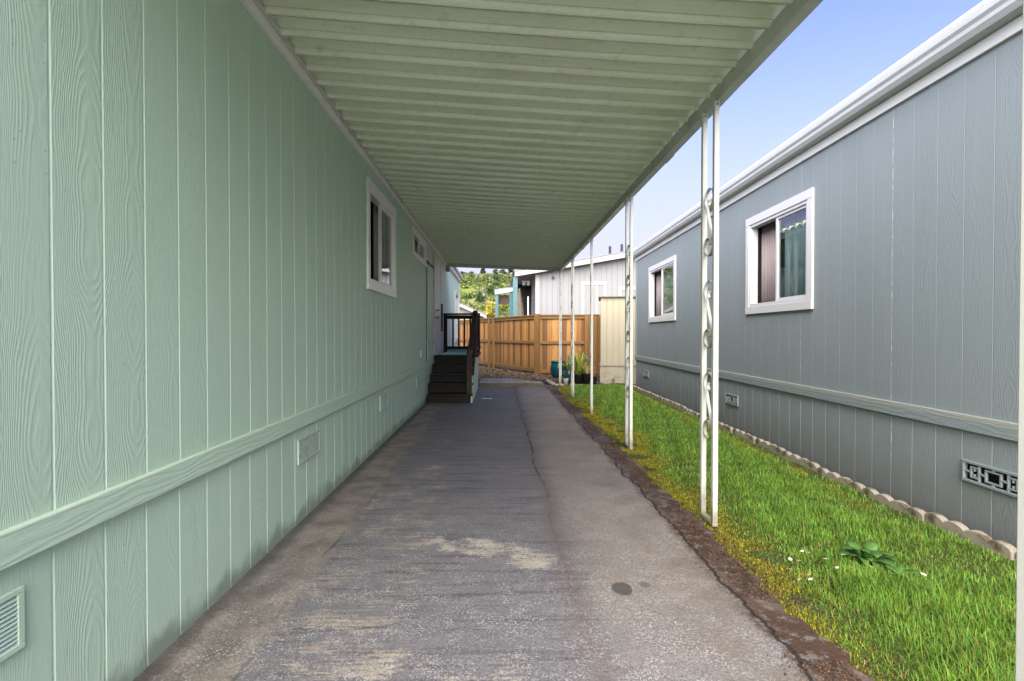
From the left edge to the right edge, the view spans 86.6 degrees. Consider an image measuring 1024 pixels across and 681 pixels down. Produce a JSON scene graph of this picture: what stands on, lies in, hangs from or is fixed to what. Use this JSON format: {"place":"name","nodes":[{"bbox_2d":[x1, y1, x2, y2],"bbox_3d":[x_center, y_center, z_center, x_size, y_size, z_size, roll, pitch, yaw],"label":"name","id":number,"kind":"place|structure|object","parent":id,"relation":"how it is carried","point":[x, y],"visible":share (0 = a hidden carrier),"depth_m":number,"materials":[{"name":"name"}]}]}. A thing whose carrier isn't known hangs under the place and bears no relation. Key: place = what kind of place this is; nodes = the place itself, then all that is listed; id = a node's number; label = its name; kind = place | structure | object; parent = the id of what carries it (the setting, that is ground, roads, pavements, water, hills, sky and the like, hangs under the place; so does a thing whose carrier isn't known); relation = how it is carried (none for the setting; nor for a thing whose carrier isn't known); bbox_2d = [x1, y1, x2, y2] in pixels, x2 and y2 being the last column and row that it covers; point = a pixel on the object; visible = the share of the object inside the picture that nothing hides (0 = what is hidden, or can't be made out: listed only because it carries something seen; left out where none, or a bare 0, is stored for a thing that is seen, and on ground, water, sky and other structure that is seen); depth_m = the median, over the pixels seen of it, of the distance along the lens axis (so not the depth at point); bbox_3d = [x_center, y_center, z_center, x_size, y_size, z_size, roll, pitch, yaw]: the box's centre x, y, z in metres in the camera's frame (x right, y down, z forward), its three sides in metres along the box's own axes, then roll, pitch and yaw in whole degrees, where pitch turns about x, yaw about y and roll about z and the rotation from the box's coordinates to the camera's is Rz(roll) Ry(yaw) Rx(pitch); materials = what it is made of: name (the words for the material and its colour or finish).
{"place":"outdoors","nodes":[
{"label":"outdoors","id":0,"kind":"place"},
{"bbox_2d":[440,352,466,354],"bbox_3d":[-1.129,0.263,11.440,0.620,0.018,1.320,0,1,-1],"label":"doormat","id":1,"kind":"object","parent":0,"point":[454,353],"visible":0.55,"depth_m":10.89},
{"bbox_2d":[460,277,509,315],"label":"hill","id":2,"kind":"structure","parent":0,"point":[470,289],"depth_m":115.18,"materials":[{"name":"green plant"}]},
{"bbox_2d":[476,291,485,302],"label":"hillside bush","id":3,"kind":"object","parent":2,"relation":"on","point":[480,297],"visible":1,"depth_m":94.73,"materials":[{"name":"green plant"}]},
{"bbox_2d":[487,285,494,295],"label":"hillside bush","id":4,"kind":"object","parent":2,"relation":"on","point":[490,289],"visible":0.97,"depth_m":99.48,"materials":[{"name":"green plant"}]},
{"bbox_2d":[492,269,499,285],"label":"hillside tree","id":5,"kind":"object","parent":2,"relation":"on","point":[496,281],"visible":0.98,"depth_m":119.47,"materials":[{"name":"green plant"}]},
{"bbox_2d":[133,387,874,680],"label":"driveway","id":6,"kind":"structure","parent":0,"point":[508,534],"depth_m":2.61,"materials":[{"name":"concrete"}]},
{"bbox_2d":[427,310,480,402],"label":"porch stairs","id":7,"kind":"structure","parent":6,"relation":"on","point":[457,375],"depth_m":9.97,"materials":[{"name":"brown wood"}]},
{"bbox_2d":[547,388,926,680],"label":"leaf litter","id":8,"kind":"object","parent":6,"relation":"on","point":[765,599],"visible":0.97,"depth_m":2.82,"materials":[{"name":"brown soil"}]},
{"bbox_2d":[479,378,541,386],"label":"path","id":9,"kind":"structure","parent":0,"point":[496,380],"depth_m":12.57,"materials":[{"name":"concrete"}]},
{"bbox_2d":[518,289,523,315],"bbox_3d":[0.288,-0.506,20.609,0.365,2.900,0.316,0,1,-1],"label":"parasol","id":10,"kind":"object","parent":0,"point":[520,309],"visible":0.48,"depth_m":20.52,"materials":[{"name":"beige fabric"}]},
{"bbox_2d":[478,364,635,387],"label":"dirt yard","id":11,"kind":"structure","parent":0,"point":[482,368],"depth_m":15.40,"materials":[{"name":"brown soil"}]},
{"bbox_2d":[480,383,543,386],"bbox_3d":[-0.001,1.032,12.326,1.470,0.130,0.097,0,1,-1],"label":"path edge","id":12,"kind":"object","parent":11,"relation":"on","point":[511,384],"visible":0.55,"depth_m":12.29,"materials":[{"name":"concrete"}]},
{"bbox_2d":[550,360,565,377],"bbox_3d":[1.242,0.783,14.646,0.430,0.470,0.430,0,1,-1],"label":"plant pot","id":13,"kind":"object","parent":11,"relation":"on","point":[554,368],"visible":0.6,"depth_m":14.48,"materials":[{"name":"teal ceramic"}]},
{"bbox_2d":[558,353,577,382],"bbox_3d":[1.436,0.638,13.326,0.679,0.793,0.420,0,1,24],"label":"potted plant","id":14,"kind":"object","parent":11,"relation":"on","point":[567,370],"visible":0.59,"depth_m":13.28,"materials":[{"name":"green plant"}]},
{"bbox_2d":[566,349,589,383],"bbox_3d":[1.573,0.595,12.920,0.665,0.890,0.741,0,1,-1],"label":"potted plant","id":15,"kind":"object","parent":11,"relation":"on","point":[578,379],"visible":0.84,"depth_m":12.87,"materials":[{"name":"green plant"}]},
{"bbox_2d":[578,356,589,383],"bbox_3d":[1.761,0.695,12.798,0.404,0.692,0.275,0,1,-14],"label":"potted plant","id":16,"kind":"object","parent":11,"relation":"on","point":[586,375],"visible":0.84,"depth_m":12.74,"materials":[{"name":"yellow plant"}]},
{"bbox_2d":[599,296,635,383],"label":"garden shed","id":17,"kind":"structure","parent":11,"relation":"on","point":[612,346],"depth_m":13.40,"materials":[{"name":"beige"}]},
{"bbox_2d":[510,244,635,334],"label":"house","id":18,"kind":"structure","parent":0,"point":[539,289],"depth_m":20.04,"materials":[{"name":"grey"}]},
{"bbox_2d":[581,282,606,315],"bbox_3d":[3.024,-1.359,20.048,0.970,1.620,0.033,0,1,-1],"label":"window","id":19,"kind":"structure","parent":18,"relation":"in","point":[599,288],"depth_m":20.05,"materials":[{"name":"white paint"}]},
{"bbox_2d":[618,286,635,295],"bbox_3d":[4.549,-1.325,20.086,1.280,1.350,0.033,0,1,-1],"label":"window","id":20,"kind":"structure","parent":18,"relation":"in","point":[621,289],"depth_m":20.07,"materials":[{"name":"white paint"}]},
{"bbox_2d":[457,0,982,274],"label":"sky","id":21,"kind":"structure","parent":0,"point":[842,45],"materials":[{"name":"blue"}]},
{"bbox_2d":[558,383,1016,680],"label":"lawn","id":22,"kind":"structure","parent":0,"point":[782,562],"depth_m":2.80,"materials":[{"name":"plant"}]},
{"bbox_2d":[239,0,1023,680],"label":"carport","id":23,"kind":"object","parent":22,"relation":"on","point":[529,134],"visible":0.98,"depth_m":3.60,"materials":[{"name":"metal"}]},
{"bbox_2d":[557,385,931,680],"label":"moss","id":24,"kind":"object","parent":22,"relation":"on","point":[651,463],"visible":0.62,"depth_m":3.64,"materials":[{"name":"green plant"}]},
{"bbox_2d":[840,541,898,568],"bbox_3d":[1.830,1.098,2.788,0.253,0.094,0.241,1,1,37],"label":"weed","id":25,"kind":"object","parent":22,"relation":"on","point":[871,553],"visible":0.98,"depth_m":2.78,"materials":[{"name":"green plant"}]},
{"bbox_2d":[885,565,919,582],"bbox_3d":[1.866,1.109,2.600,0.136,0.041,0.127,1,1,44],"label":"weed","id":26,"kind":"object","parent":22,"relation":"on","point":[899,570],"visible":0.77,"depth_m":2.61,"materials":[{"name":"green plant"}]},
{"bbox_2d":[727,395,972,479],"bbox_3d":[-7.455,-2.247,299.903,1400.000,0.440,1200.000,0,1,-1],"label":"ground","id":27,"kind":"structure","parent":0,"point":[968,473],"depth_m":5.04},
{"bbox_2d":[0,0,462,680],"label":"mobile home","id":28,"kind":"object","parent":27,"relation":"on","point":[228,290],"visible":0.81,"depth_m":2.08,"materials":[{"name":"green"}]},
{"bbox_2d":[366,176,396,297],"bbox_3d":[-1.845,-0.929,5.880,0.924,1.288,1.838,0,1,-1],"label":"window","id":29,"kind":"structure","parent":28,"relation":"in","point":[380,213],"depth_m":6.00,"materials":[{"name":"white paint"}]},
{"bbox_2d":[413,226,426,266],"bbox_3d":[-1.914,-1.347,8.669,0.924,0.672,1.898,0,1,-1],"label":"window","id":30,"kind":"structure","parent":28,"relation":"in","point":[419,244],"depth_m":8.73,"materials":[{"name":"white paint"}]},
{"bbox_2d":[427,264,433,360],"bbox_3d":[-1.487,-0.498,9.921,0.039,1.710,0.800,0,1,-1],"label":"utility door","id":31,"kind":"structure","parent":28,"relation":"in","point":[430,283],"depth_m":9.76,"materials":[{"name":"green"}]},
{"bbox_2d":[435,258,439,352],"bbox_3d":[-1.487,-0.687,11.044,0.093,1.876,0.966,0,1,-1],"label":"door","id":32,"kind":"structure","parent":28,"relation":"in","point":[437,265],"depth_m":11.05,"materials":[{"name":"paint"}]},
{"bbox_2d":[455,290,458,341],"bbox_3d":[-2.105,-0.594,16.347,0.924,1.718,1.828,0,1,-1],"label":"window","id":33,"kind":"structure","parent":28,"relation":"in","point":[456,293],"depth_m":16.34,"materials":[{"name":"white paint"}]},
{"bbox_2d":[460,303,488,319],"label":"outbuilding","id":34,"kind":"structure","parent":27,"relation":"on","point":[464,308],"depth_m":26.61,"materials":[{"name":"white paint"}]},
{"bbox_2d":[460,272,512,317],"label":"hillside brush","id":35,"kind":"object","parent":27,"relation":"on","point":[487,279],"visible":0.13,"depth_m":117.35,"materials":[{"name":"green plant"}]},
{"bbox_2d":[484,301,494,317],"bbox_3d":[-1.194,-0.524,30.028,1.037,3.378,0.946,0,1,-1],"label":"flowering shrub","id":36,"kind":"object","parent":27,"relation":"on","point":[489,309],"visible":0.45,"depth_m":29.90,"materials":[{"name":"yellow plant"}]},
{"bbox_2d":[494,287,512,317],"bbox_3d":[-0.326,-0.738,25.172,0.960,3.350,2.640,0,1,-1],"label":"patio cover","id":37,"kind":"object","parent":27,"relation":"on","point":[503,299],"visible":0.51,"depth_m":23.93,"materials":[{"name":"teal paint"}]},
{"bbox_2d":[499,305,508,316],"bbox_3d":[-0.346,-0.515,30.985,1.066,3.336,1.161,0,1,18],"label":"flowering shrub","id":38,"kind":"object","parent":27,"relation":"on","point":[504,308],"visible":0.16,"depth_m":30.86,"materials":[{"name":"green plant"}]},
{"bbox_2d":[460,314,600,374],"bbox_3d":[-0.399,0.114,18.412,1.483,1.815,8.453,0,1,-34],"label":"wooden fence","id":39,"kind":"object","parent":27,"relation":"on","point":[525,342],"visible":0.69,"depth_m":15.82,"materials":[{"name":"brown wood"}]},
{"bbox_2d":[646,391,653,396],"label":"edging block","id":40,"kind":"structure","parent":27,"relation":"on","point":[650,394],"depth_m":10.23,"materials":[{"name":"concrete"}]},
{"bbox_2d":[653,394,663,400],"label":"edging block","id":41,"kind":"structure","parent":27,"relation":"on","point":[656,396],"depth_m":9.72,"materials":[{"name":"concrete"}]},
{"bbox_2d":[663,398,673,405],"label":"edging block","id":42,"kind":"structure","parent":27,"relation":"on","point":[668,401],"depth_m":9.06,"materials":[{"name":"concrete"}]},
{"bbox_2d":[673,402,685,410],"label":"edging block","id":43,"kind":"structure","parent":27,"relation":"on","point":[678,406],"depth_m":8.50,"materials":[{"name":"concrete"}]},
{"bbox_2d":[684,408,698,416],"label":"edging block","id":44,"kind":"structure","parent":27,"relation":"on","point":[687,410],"depth_m":7.86,"materials":[{"name":"concrete"}]},
{"bbox_2d":[718,421,733,432],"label":"edging block","id":45,"kind":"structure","parent":27,"relation":"on","point":[724,427],"depth_m":6.60,"materials":[{"name":"concrete"}]},
{"bbox_2d":[732,428,756,443],"bbox_3d":[2.610,1.097,6.099,0.042,0.138,0.594,3,1,1],"label":"edging block","id":46,"kind":"object","parent":27,"relation":"on","point":[744,435],"depth_m":6.05,"materials":[{"name":"concrete"}]},
{"bbox_2d":[755,438,785,455],"bbox_3d":[2.611,1.103,5.497,0.042,0.138,0.594,-1,1,0],"label":"edging block","id":47,"kind":"object","parent":27,"relation":"on","point":[774,448],"depth_m":5.46,"materials":[{"name":"concrete"}]},
{"bbox_2d":[781,451,819,471],"bbox_3d":[2.593,1.112,4.895,0.042,0.138,0.594,0,1,0],"label":"edging block","id":48,"kind":"object","parent":27,"relation":"on","point":[804,462],"depth_m":4.86,"materials":[{"name":"concrete"}]},
{"bbox_2d":[633,0,1022,548],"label":"mobile home","id":49,"kind":"object","parent":27,"relation":"on","point":[869,272],"visible":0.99,"depth_m":3.89,"materials":[{"name":"grey"}]},
{"bbox_2d":[648,255,675,322],"bbox_3d":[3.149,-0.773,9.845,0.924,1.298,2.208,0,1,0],"label":"window","id":50,"kind":"structure","parent":49,"relation":"in","point":[662,275],"depth_m":9.85,"materials":[{"name":"white paint"}]},
{"bbox_2d":[745,187,813,314],"bbox_3d":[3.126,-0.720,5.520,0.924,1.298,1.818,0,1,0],"label":"window","id":51,"kind":"structure","parent":49,"relation":"in","point":[780,238],"depth_m":5.50,"materials":[{"name":"white paint"}]},
{"bbox_2d":[816,467,865,492],"bbox_3d":[2.591,1.131,4.293,0.042,0.138,0.594,-1,1,0],"label":"edging block","id":52,"kind":"object","parent":27,"relation":"on","point":[837,477],"depth_m":4.25,"materials":[{"name":"concrete"}]},
{"bbox_2d":[862,487,925,521],"bbox_3d":[2.588,1.137,3.691,0.042,0.138,0.594,-3,1,0],"label":"edging block","id":53,"kind":"object","parent":27,"relation":"on","point":[898,505],"depth_m":3.64,"materials":[{"name":"concrete"}]},
{"bbox_2d":[925,512,1016,559],"bbox_3d":[2.591,1.127,3.089,0.042,0.138,0.594,-3,1,0],"label":"edging block","id":54,"kind":"object","parent":27,"relation":"on","point":[978,538],"depth_m":3.03,"materials":[{"name":"concrete"}]},
{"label":"gravel","id":55,"kind":"object","parent":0,"visible":0},
{"bbox_2d":[562,373,568,384],"bbox_3d":[1.244,0.901,12.741,0.219,0.282,0.188,0,1,-1],"label":"potted plant","id":56,"kind":"object","parent":55,"relation":"on","point":[565,381],"visible":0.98,"depth_m":12.71,"materials":[{"name":"green plant"}]},
{"bbox_2d":[589,376,596,383],"bbox_3d":[1.896,0.938,12.664,0.200,0.210,0.200,0,1,-1],"label":"plant pot","id":57,"kind":"object","parent":55,"relation":"on","point":[594,379],"visible":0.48,"depth_m":12.59,"materials":[{"name":"black plastic"}]}
]}

